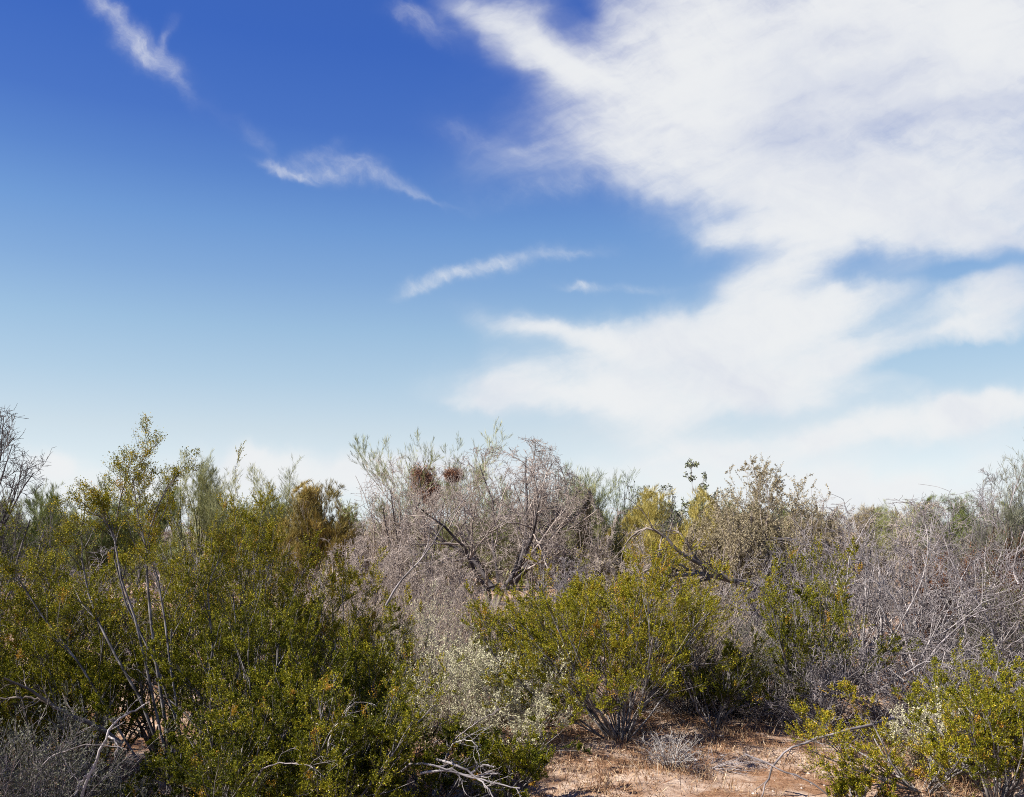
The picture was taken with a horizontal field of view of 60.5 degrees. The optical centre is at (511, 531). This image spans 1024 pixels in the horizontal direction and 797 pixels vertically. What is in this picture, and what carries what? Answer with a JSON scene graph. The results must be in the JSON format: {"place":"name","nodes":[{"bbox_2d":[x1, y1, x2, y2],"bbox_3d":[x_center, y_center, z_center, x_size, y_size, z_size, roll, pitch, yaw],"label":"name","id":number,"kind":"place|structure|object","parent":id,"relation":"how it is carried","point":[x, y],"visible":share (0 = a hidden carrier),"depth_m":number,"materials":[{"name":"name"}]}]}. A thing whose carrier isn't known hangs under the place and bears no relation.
{"place":"outdoors","nodes":[
{"label":"outdoors","id":0,"kind":"place"},
{"bbox_2d":[0,532,1023,796],"bbox_3d":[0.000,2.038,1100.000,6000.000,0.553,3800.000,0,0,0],"label":"ground","id":1,"kind":"structure","parent":0,"point":[804,788],"depth_m":7.71,"materials":[{"name":"soil"}]},
{"bbox_2d":[0,476,91,616],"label":"palo verde","id":2,"kind":"object","parent":1,"relation":"on","point":[41,501],"visible":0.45,"depth_m":16.79,"materials":[{"name":"green plant"}]},
{"bbox_2d":[0,405,101,643],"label":"bare mesquite","id":3,"kind":"object","parent":1,"relation":"on","point":[16,485],"visible":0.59,"depth_m":11.86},
{"bbox_2d":[0,557,120,761],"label":"creosote bush","id":4,"kind":"object","parent":1,"relation":"on","point":[54,618],"visible":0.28,"depth_m":6.99,"materials":[{"name":"green plant"}]},
{"bbox_2d":[0,631,138,796],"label":"creosote bush","id":5,"kind":"object","parent":1,"relation":"on","point":[99,707],"visible":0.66,"depth_m":6.22,"materials":[{"name":"green plant"}]},
{"bbox_2d":[3,464,141,626],"bbox_3d":[-8.989,0.353,18.051,2.593,3.587,1.818,0,0,-19],"label":"palo verde","id":6,"kind":"object","parent":1,"relation":"on","point":[106,541],"visible":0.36,"depth_m":18.06,"materials":[{"name":"green plant"}]},
{"bbox_2d":[0,501,155,756],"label":"creosote bush","id":7,"kind":"object","parent":1,"relation":"on","point":[49,576],"visible":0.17,"depth_m":7.86,"materials":[{"name":"green plant"}]},
{"bbox_2d":[0,686,155,796],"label":"desert shrub","id":8,"kind":"object","parent":1,"relation":"on","point":[23,782],"visible":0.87,"depth_m":4.70,"materials":[{"name":"grey plant"}]},
{"bbox_2d":[0,680,184,796],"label":"desert shrub","id":9,"kind":"object","parent":1,"relation":"on","point":[69,781],"visible":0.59,"depth_m":5.14,"materials":[{"name":"grey plant"}]},
{"bbox_2d":[0,670,122,745],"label":"dead branch","id":10,"kind":"object","parent":9,"relation":"attached to","point":[41,698],"visible":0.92,"depth_m":5.39,"materials":[{"name":"wood"}]},
{"bbox_2d":[74,697,149,796],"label":"dead branch","id":11,"kind":"object","parent":9,"relation":"attached to","point":[86,780],"visible":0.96,"depth_m":4.71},
{"bbox_2d":[0,541,230,783],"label":"creosote bush","id":12,"kind":"object","parent":1,"relation":"on","point":[28,637],"visible":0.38,"depth_m":7.09,"materials":[{"name":"green plant"}]},
{"bbox_2d":[64,471,183,619],"bbox_3d":[-8.695,0.287,19.736,2.437,3.570,2.612,0,0,-44],"label":"palo verde","id":13,"kind":"object","parent":1,"relation":"on","point":[164,522],"visible":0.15,"depth_m":19.77,"materials":[{"name":"green plant"}]},
{"bbox_2d":[0,412,256,796],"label":"creosote bush","id":14,"kind":"object","parent":1,"relation":"on","point":[96,500],"visible":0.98,"depth_m":6.39,"materials":[{"name":"green plant"}]},
{"bbox_2d":[55,546,204,682],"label":"thorn shrub","id":15,"kind":"object","parent":1,"relation":"on","point":[133,600],"visible":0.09,"depth_m":11.54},
{"bbox_2d":[72,706,242,796],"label":"creosote bush","id":16,"kind":"object","parent":1,"relation":"on","point":[171,738],"visible":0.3,"depth_m":5.78,"materials":[{"name":"green plant"}]},
{"bbox_2d":[62,539,255,773],"bbox_3d":[-3.069,1.085,7.472,1.552,2.048,2.107,0,0,-39],"label":"creosote bush","id":17,"kind":"object","parent":1,"relation":"on","point":[170,597],"visible":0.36,"depth_m":7.35,"materials":[{"name":"green plant"}]},
{"bbox_2d":[130,524,234,607],"bbox_3d":[-8.453,0.889,22.383,2.496,2.247,2.893,0,0,42],"label":"palo verde","id":18,"kind":"object","parent":1,"relation":"on","point":[184,540],"visible":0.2,"depth_m":22.36,"materials":[{"name":"green plant"}]},
{"bbox_2d":[109,477,281,746],"bbox_3d":[-2.985,0.778,8.348,1.474,2.618,1.683,0,0,0],"label":"creosote bush","id":19,"kind":"object","parent":1,"relation":"on","point":[164,550],"visible":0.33,"depth_m":8.25,"materials":[{"name":"green plant"}]},
{"bbox_2d":[154,447,242,586],"bbox_3d":[-8.167,-0.139,23.192,2.459,4.219,2.297,0,0,0],"label":"palo verde","id":20,"kind":"object","parent":1,"relation":"on","point":[207,501],"visible":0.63,"depth_m":23.07,"materials":[{"name":"green plant"}]},
{"bbox_2d":[73,544,400,796],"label":"creosote bush","id":21,"kind":"object","parent":1,"relation":"on","point":[234,652],"visible":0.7,"depth_m":6.44,"materials":[{"name":"green plant"}]},
{"bbox_2d":[113,670,381,796],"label":"creosote bush","id":22,"kind":"object","parent":1,"relation":"on","point":[216,789],"visible":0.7,"depth_m":5.25,"materials":[{"name":"green plant"}]},
{"bbox_2d":[177,441,325,718],"bbox_3d":[-2.627,0.584,8.894,1.434,3.027,1.671,0,0,-25],"label":"creosote bush","id":23,"kind":"object","parent":1,"relation":"on","point":[270,535],"visible":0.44,"depth_m":8.74,"materials":[{"name":"green plant"}]},
{"bbox_2d":[227,455,302,595],"bbox_3d":[-6.772,-0.082,24.315,2.450,4.220,2.188,0,0,0],"label":"palo verde","id":24,"kind":"object","parent":1,"relation":"on","point":[286,503],"visible":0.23,"depth_m":23.97,"materials":[{"name":"green plant"}]},
{"bbox_2d":[200,526,400,698],"bbox_3d":[-2.174,1.049,9.283,1.815,2.200,1.831,0,0,34],"label":"creosote bush","id":25,"kind":"object","parent":1,"relation":"on","point":[311,602],"visible":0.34,"depth_m":9.01,"materials":[{"name":"green plant"}]},
{"bbox_2d":[180,641,424,796],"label":"creosote bush","id":26,"kind":"object","parent":1,"relation":"on","point":[257,690],"visible":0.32,"depth_m":5.88,"materials":[{"name":"green plant"}]},
{"bbox_2d":[139,647,467,796],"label":"creosote bush","id":27,"kind":"object","parent":1,"relation":"on","point":[407,718],"visible":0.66,"depth_m":5.47,"materials":[{"name":"green plant"}]},
{"bbox_2d":[270,478,371,614],"bbox_3d":[-4.022,0.462,18.624,2.252,3.240,2.164,0,0,0],"label":"broom tree","id":28,"kind":"object","parent":1,"relation":"on","point":[306,504],"visible":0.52,"depth_m":18.12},
{"bbox_2d":[253,602,417,781],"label":"creosote bush","id":29,"kind":"object","parent":1,"relation":"on","point":[381,663],"visible":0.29,"depth_m":6.93,"materials":[{"name":"green plant"}]},
{"bbox_2d":[268,546,422,716],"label":"creosote bush","id":30,"kind":"object","parent":1,"relation":"on","point":[346,582],"visible":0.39,"depth_m":9.49,"materials":[{"name":"green plant"}]},
{"bbox_2d":[308,531,418,621],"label":"thorn shrub","id":31,"kind":"object","parent":1,"relation":"on","point":[384,564],"visible":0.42,"depth_m":14.91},
{"bbox_2d":[346,490,423,613],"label":"bare mesquite","id":32,"kind":"object","parent":1,"relation":"on","point":[373,543],"visible":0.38,"depth_m":17.32,"materials":[{"name":"grey plant"}]},
{"bbox_2d":[320,519,456,624],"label":"thorn shrub","id":33,"kind":"object","parent":1,"relation":"on","point":[397,570],"visible":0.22,"depth_m":14.85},
{"bbox_2d":[357,597,438,723],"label":"creosote bush","id":34,"kind":"object","parent":1,"relation":"on","point":[367,636],"visible":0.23,"depth_m":8.95,"materials":[{"name":"green plant"}]},
{"bbox_2d":[334,573,462,651],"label":"dry stalk clump","id":35,"kind":"object","parent":1,"relation":"on","point":[393,603],"visible":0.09,"depth_m":12.40,"materials":[{"name":"plant"}]},
{"bbox_2d":[341,576,475,706],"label":"desert shrub","id":36,"kind":"object","parent":1,"relation":"on","point":[426,628],"visible":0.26,"depth_m":9.97,"materials":[{"name":"grey plant"}]},
{"bbox_2d":[352,580,488,670],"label":"dry stalk clump","id":37,"kind":"object","parent":1,"relation":"on","point":[436,614],"visible":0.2,"depth_m":12.00,"materials":[{"name":"plant"}]},
{"bbox_2d":[330,454,518,628],"bbox_3d":[-1.954,0.396,17.353,2.706,4.104,3.998,0,0,43],"label":"bare mesquite","id":38,"kind":"object","parent":1,"relation":"on","point":[410,498],"visible":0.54,"depth_m":16.76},
{"bbox_2d":[348,417,521,613],"bbox_3d":[-1.632,-0.432,20.624,4.356,4.860,4.456,0,0,0],"label":"palo verde","id":39,"kind":"object","parent":1,"relation":"on","point":[445,533],"visible":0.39,"depth_m":20.40,"materials":[{"name":"grey plant"}]},
{"bbox_2d":[376,548,517,637],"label":"thorn shrub","id":40,"kind":"object","parent":1,"relation":"on","point":[451,583],"visible":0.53,"depth_m":14.04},
{"bbox_2d":[316,706,591,796],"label":"creosote bush","id":41,"kind":"object","parent":1,"relation":"on","point":[434,782],"visible":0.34,"depth_m":6.22,"materials":[{"name":"green plant"}]},
{"bbox_2d":[409,574,510,651],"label":"dry stalk clump","id":42,"kind":"object","parent":1,"relation":"on","point":[461,599],"visible":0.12,"depth_m":12.82,"materials":[{"name":"plant"}]},
{"bbox_2d":[398,756,523,796],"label":"dead branch","id":43,"kind":"object","parent":1,"relation":"on","point":[443,769],"visible":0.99,"depth_m":5.59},
{"bbox_2d":[380,621,542,750],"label":"desert shrub","id":44,"kind":"object","parent":1,"relation":"on","point":[452,683],"visible":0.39,"depth_m":8.12,"materials":[{"name":"grey plant"}]},
{"bbox_2d":[434,589,527,676],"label":"dry stalk clump","id":45,"kind":"object","parent":1,"relation":"on","point":[493,632],"visible":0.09,"depth_m":12.20,"materials":[{"name":"plant"}]},
{"bbox_2d":[389,436,605,637],"bbox_3d":[-0.271,0.122,16.345,4.174,3.933,3.681,0,0,0],"label":"bare mesquite","id":46,"kind":"object","parent":1,"relation":"on","point":[535,542],"visible":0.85,"depth_m":16.47,"materials":[{"name":"plant"}]},
{"bbox_2d":[423,714,574,796],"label":"creosote bush","id":47,"kind":"object","parent":1,"relation":"on","point":[518,758],"visible":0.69,"depth_m":6.42,"materials":[{"name":"green plant"}]},
{"bbox_2d":[460,458,542,611],"bbox_3d":[-0.080,0.073,22.191,2.272,3.965,2.763,0,0,-43],"label":"palo verde","id":48,"kind":"object","parent":1,"relation":"on","point":[509,567],"visible":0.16,"depth_m":22.12,"materials":[{"name":"grey plant"}]},
{"bbox_2d":[430,644,594,751],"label":"desert shrub","id":49,"kind":"object","parent":1,"relation":"on","point":[540,714],"visible":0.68,"depth_m":8.00,"materials":[{"name":"grey plant"}]},
{"bbox_2d":[452,582,585,713],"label":"creosote bush","id":50,"kind":"object","parent":1,"relation":"on","point":[491,643],"visible":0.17,"depth_m":9.72,"materials":[{"name":"green plant"}]},
{"bbox_2d":[468,659,579,729],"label":"creosote bush","id":51,"kind":"object","parent":1,"relation":"on","point":[556,699],"visible":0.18,"depth_m":8.84,"materials":[{"name":"green plant"}]},
{"bbox_2d":[486,441,591,612],"bbox_3d":[0.625,0.091,17.741,1.980,3.821,2.185,0,0,-33],"label":"bare mesquite","id":52,"kind":"object","parent":1,"relation":"on","point":[529,575],"visible":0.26,"depth_m":17.66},
{"bbox_2d":[517,556,617,663],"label":"thorn shrub","id":53,"kind":"object","parent":1,"relation":"on","point":[560,586],"visible":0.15,"depth_m":13.34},
{"bbox_2d":[472,545,673,706],"bbox_3d":[0.818,1.105,10.186,2.039,1.904,1.994,0,0,26],"label":"creosote bush","id":54,"kind":"object","parent":1,"relation":"on","point":[528,598],"visible":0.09,"depth_m":9.88,"materials":[{"name":"green plant"}]},
{"bbox_2d":[532,462,621,588],"bbox_3d":[1.490,0.130,20.745,2.198,3.821,2.110,0,0,16],"label":"palo verde","id":55,"kind":"object","parent":1,"relation":"on","point":[582,495],"visible":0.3,"depth_m":20.69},
{"bbox_2d":[576,484,593,633],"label":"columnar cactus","id":56,"kind":"object","parent":1,"relation":"on","point":[588,511],"visible":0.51,"depth_m":16.97,"materials":[{"name":"plant"}]},
{"bbox_2d":[568,504,632,628],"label":"thorn shrub","id":57,"kind":"object","parent":1,"relation":"on","point":[597,546],"visible":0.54,"depth_m":15.99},
{"bbox_2d":[589,514,641,633],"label":"dark shrub","id":58,"kind":"object","parent":1,"relation":"on","point":[618,548],"visible":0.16,"depth_m":16.45,"materials":[{"name":"green plant"}]},
{"bbox_2d":[512,656,723,730],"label":"dead shrub","id":59,"kind":"object","parent":1,"relation":"on","point":[647,706],"visible":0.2,"depth_m":9.45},
{"bbox_2d":[453,531,783,742],"bbox_3d":[1.023,1.009,8.639,3.154,2.083,3.326,0,0,0],"label":"creosote bush","id":60,"kind":"object","parent":1,"relation":"on","point":[626,652],"visible":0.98,"depth_m":8.29,"materials":[{"name":"green plant"}]},
{"bbox_2d":[573,465,664,551],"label":"palo verde","id":61,"kind":"object","parent":1,"relation":"on","point":[602,497],"visible":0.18,"depth_m":21.22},
{"bbox_2d":[596,517,676,600],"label":"golden shrub","id":62,"kind":"object","parent":1,"relation":"on","point":[649,537],"visible":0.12,"depth_m":16.15,"materials":[{"name":"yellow plant"}]},
{"bbox_2d":[573,557,726,668],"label":"thorn shrub","id":63,"kind":"object","parent":1,"relation":"on","point":[597,567],"visible":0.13,"depth_m":13.09,"materials":[{"name":"green plant"}]},
{"bbox_2d":[622,480,695,598],"bbox_3d":[3.317,0.407,20.117,1.851,3.303,1.503,0,0,0],"label":"ironwood tree","id":64,"kind":"object","parent":1,"relation":"on","point":[672,519],"visible":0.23,"depth_m":19.98,"materials":[{"name":"green plant"}]},
{"bbox_2d":[584,568,739,704],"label":"creosote bush","id":65,"kind":"object","parent":1,"relation":"on","point":[695,597],"visible":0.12,"depth_m":9.80,"materials":[{"name":"green plant"}]},
{"bbox_2d":[632,727,703,769],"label":"dead shrub","id":66,"kind":"object","parent":1,"relation":"on","point":[662,752],"visible":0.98,"depth_m":7.50,"materials":[{"name":"plant"}]},
{"bbox_2d":[617,485,722,613],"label":"golden shrub","id":67,"kind":"object","parent":1,"relation":"on","point":[638,515],"visible":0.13,"depth_m":17.96,"materials":[{"name":"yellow plant"}]},
{"bbox_2d":[603,522,757,632],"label":"thorn shrub","id":68,"kind":"object","parent":1,"relation":"on","point":[648,565],"visible":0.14,"depth_m":13.58,"materials":[{"name":"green plant"}]},
{"bbox_2d":[600,495,766,613],"bbox_3d":[2.498,0.400,11.907,2.708,1.765,1.111,0,0,-30],"label":"dead tree","id":69,"kind":"object","parent":1,"relation":"on","point":[697,561],"visible":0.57,"depth_m":11.55,"materials":[{"name":"wood"}]},
{"bbox_2d":[638,649,729,713],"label":"creosote bush","id":70,"kind":"object","parent":1,"relation":"on","point":[713,693],"visible":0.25,"depth_m":9.40,"materials":[{"name":"green plant"}]},
{"bbox_2d":[618,591,774,715],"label":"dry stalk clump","id":71,"kind":"object","parent":1,"relation":"on","point":[699,661],"visible":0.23,"depth_m":9.68,"materials":[{"name":"plant"}]},
{"bbox_2d":[649,741,770,776],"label":"dead shrub","id":72,"kind":"object","parent":1,"relation":"on","point":[722,764],"visible":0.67,"depth_m":7.58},
{"bbox_2d":[661,622,774,729],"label":"creosote bush","id":73,"kind":"object","parent":1,"relation":"on","point":[730,690],"visible":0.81,"depth_m":8.73,"materials":[{"name":"green plant"}]},
{"bbox_2d":[679,501,785,644],"bbox_3d":[3.664,0.764,14.605,1.774,2.571,1.760,0,0,0],"label":"bare mesquite","id":74,"kind":"object","parent":1,"relation":"on","point":[771,532],"visible":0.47,"depth_m":14.30,"materials":[{"name":"grey plant"}]},
{"bbox_2d":[689,579,801,685],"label":"desert shrub","id":75,"kind":"object","parent":1,"relation":"on","point":[748,628],"visible":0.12,"depth_m":10.88,"materials":[{"name":"grey plant"}]},
{"bbox_2d":[689,579,809,673],"bbox_3d":[3.229,1.682,12.205,1.759,2.062,1.782,0,0,0],"label":"bare mesquite","id":76,"kind":"object","parent":1,"relation":"on","point":[752,608],"visible":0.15,"depth_m":12.07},
{"bbox_2d":[715,623,826,718],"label":"desert shrub","id":77,"kind":"object","parent":1,"relation":"on","point":[773,672],"visible":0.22,"depth_m":9.87,"materials":[{"name":"grey plant"}]},
{"bbox_2d":[696,454,846,643],"bbox_3d":[4.469,0.517,15.191,2.527,3.861,2.540,0,0,0],"label":"bare mesquite","id":78,"kind":"object","parent":1,"relation":"on","point":[786,530],"visible":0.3,"depth_m":14.62,"materials":[{"name":"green plant"}]},
{"bbox_2d":[705,678,869,735],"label":"dead shrub","id":79,"kind":"object","parent":1,"relation":"on","point":[766,723],"visible":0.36,"depth_m":9.11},
{"bbox_2d":[714,537,861,684],"bbox_3d":[3.831,1.438,12.397,2.085,2.722,2.110,0,0,0],"label":"bare mesquite","id":80,"kind":"object","parent":1,"relation":"on","point":[786,572],"visible":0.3,"depth_m":12.44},
{"bbox_2d":[769,505,835,585],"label":"shrub","id":81,"kind":"object","parent":1,"relation":"on","point":[820,523],"visible":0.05,"depth_m":27.36,"materials":[{"name":"green plant"}]},
{"bbox_2d":[739,716,894,796],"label":"dead branch","id":82,"kind":"object","parent":1,"relation":"on","point":[831,734],"visible":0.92,"depth_m":6.93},
{"bbox_2d":[740,646,899,748],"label":"thorn shrub","id":83,"kind":"object","parent":1,"relation":"on","point":[833,699],"visible":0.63,"depth_m":8.72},
{"bbox_2d":[757,534,922,730],"bbox_3d":[3.186,1.066,9.200,1.810,2.102,1.552,0,0,-21],"label":"creosote bush","id":84,"kind":"object","parent":1,"relation":"on","point":[784,632],"visible":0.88,"depth_m":9.12,"materials":[{"name":"green plant"}]},
{"bbox_2d":[784,505,923,660],"bbox_3d":[5.323,0.812,13.611,2.054,2.489,2.326,0,0,0],"label":"bare mesquite","id":85,"kind":"object","parent":1,"relation":"on","point":[843,549],"visible":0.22,"depth_m":13.85,"materials":[{"name":"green plant"}]},
{"bbox_2d":[817,742,898,796],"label":"creosote bush","id":86,"kind":"object","parent":1,"relation":"on","point":[838,788],"visible":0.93,"depth_m":6.51,"materials":[{"name":"green plant"}]},
{"bbox_2d":[829,502,892,593],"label":"palo verde","id":87,"kind":"object","parent":1,"relation":"on","point":[871,509],"visible":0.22,"depth_m":25.50,"materials":[{"name":"green plant"}]},
{"bbox_2d":[758,493,968,696],"bbox_3d":[4.714,1.098,11.312,3.903,3.119,2.495,0,0,-33],"label":"thorn shrub","id":88,"kind":"object","parent":1,"relation":"on","point":[876,610],"visible":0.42,"depth_m":10.94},
{"bbox_2d":[862,498,932,593],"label":"palo verde","id":89,"kind":"object","parent":1,"relation":"on","point":[880,522],"visible":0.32,"depth_m":25.01,"materials":[{"name":"green plant"}]},
{"bbox_2d":[783,677,1023,795],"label":"creosote bush","id":90,"kind":"object","parent":1,"relation":"on","point":[946,770],"visible":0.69,"depth_m":6.72,"materials":[{"name":"green plant"}]},
{"bbox_2d":[829,499,988,655],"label":"thorn shrub","id":91,"kind":"object","parent":1,"relation":"on","point":[904,532],"visible":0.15,"depth_m":13.82,"materials":[{"name":"grey plant"}]},
{"bbox_2d":[798,576,1023,747],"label":"thorn shrub","id":92,"kind":"object","parent":1,"relation":"on","point":[889,668],"visible":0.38,"depth_m":9.10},
{"bbox_2d":[822,497,1023,693],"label":"thorn shrub","id":93,"kind":"object","parent":1,"relation":"on","point":[922,615],"visible":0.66,"depth_m":10.08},
{"bbox_2d":[919,531,1023,669],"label":"dead branch","id":94,"kind":"object","parent":93,"relation":"attached to","point":[967,619],"visible":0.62,"depth_m":9.01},
{"bbox_2d":[832,630,1023,753],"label":"thorn shrub","id":95,"kind":"object","parent":1,"relation":"on","point":[928,676],"visible":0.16,"depth_m":8.74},
{"bbox_2d":[881,684,991,783],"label":"desert shrub","id":96,"kind":"object","parent":1,"relation":"on","point":[915,757],"visible":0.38,"depth_m":7.34,"materials":[{"name":"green plant"}]},
{"bbox_2d":[891,636,997,748],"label":"creosote bush","id":97,"kind":"object","parent":1,"relation":"on","point":[910,698],"visible":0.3,"depth_m":8.05,"materials":[{"name":"green plant"}]},
{"bbox_2d":[872,484,1023,655],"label":"thorn shrub","id":98,"kind":"object","parent":1,"relation":"on","point":[945,530],"visible":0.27,"depth_m":13.01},
{"bbox_2d":[914,490,989,550],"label":"palo verde","id":99,"kind":"object","parent":1,"relation":"on","point":[963,512],"visible":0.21,"depth_m":25.06,"materials":[{"name":"green plant"}]},
{"bbox_2d":[892,542,1023,711],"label":"thorn shrub","id":100,"kind":"object","parent":1,"relation":"on","point":[998,634],"visible":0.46,"depth_m":9.57,"materials":[{"name":"plant"}]},
{"bbox_2d":[903,634,1023,796],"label":"creosote bush","id":101,"kind":"object","parent":1,"relation":"on","point":[1006,764],"visible":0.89,"depth_m":6.29,"materials":[{"name":"green plant"}]},
{"bbox_2d":[903,523,1023,669],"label":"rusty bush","id":102,"kind":"object","parent":1,"relation":"on","point":[944,581],"visible":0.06,"depth_m":11.67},
{"bbox_2d":[920,563,1023,682],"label":"desert shrub","id":103,"kind":"object","parent":1,"relation":"on","point":[989,577],"visible":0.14,"depth_m":10.13,"materials":[{"name":"grey plant"}]},
{"bbox_2d":[946,517,1023,706],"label":"desert shrub","id":104,"kind":"object","parent":1,"relation":"on","point":[973,630],"visible":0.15,"depth_m":9.64,"materials":[{"name":"grey plant"}]},
{"bbox_2d":[949,440,1023,649],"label":"palo verde","id":105,"kind":"object","parent":1,"relation":"on","point":[1010,522],"visible":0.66,"depth_m":11.54,"materials":[{"name":"grey plant"}]},
{"bbox_2d":[953,465,1023,676],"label":"thorn shrub","id":106,"kind":"object","parent":1,"relation":"on","point":[983,500],"visible":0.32,"depth_m":12.27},
{"bbox_2d":[0,0,1023,531],"label":"sky","id":107,"kind":"structure","parent":0,"point":[651,237],"materials":[{"name":"blue"}]},
{"bbox_2d":[737,666,802,718],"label":"creosote bush","id":108,"kind":"object","parent":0,"point":[763,687],"visible":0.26,"depth_m":9.48,"materials":[{"name":"green plant"}]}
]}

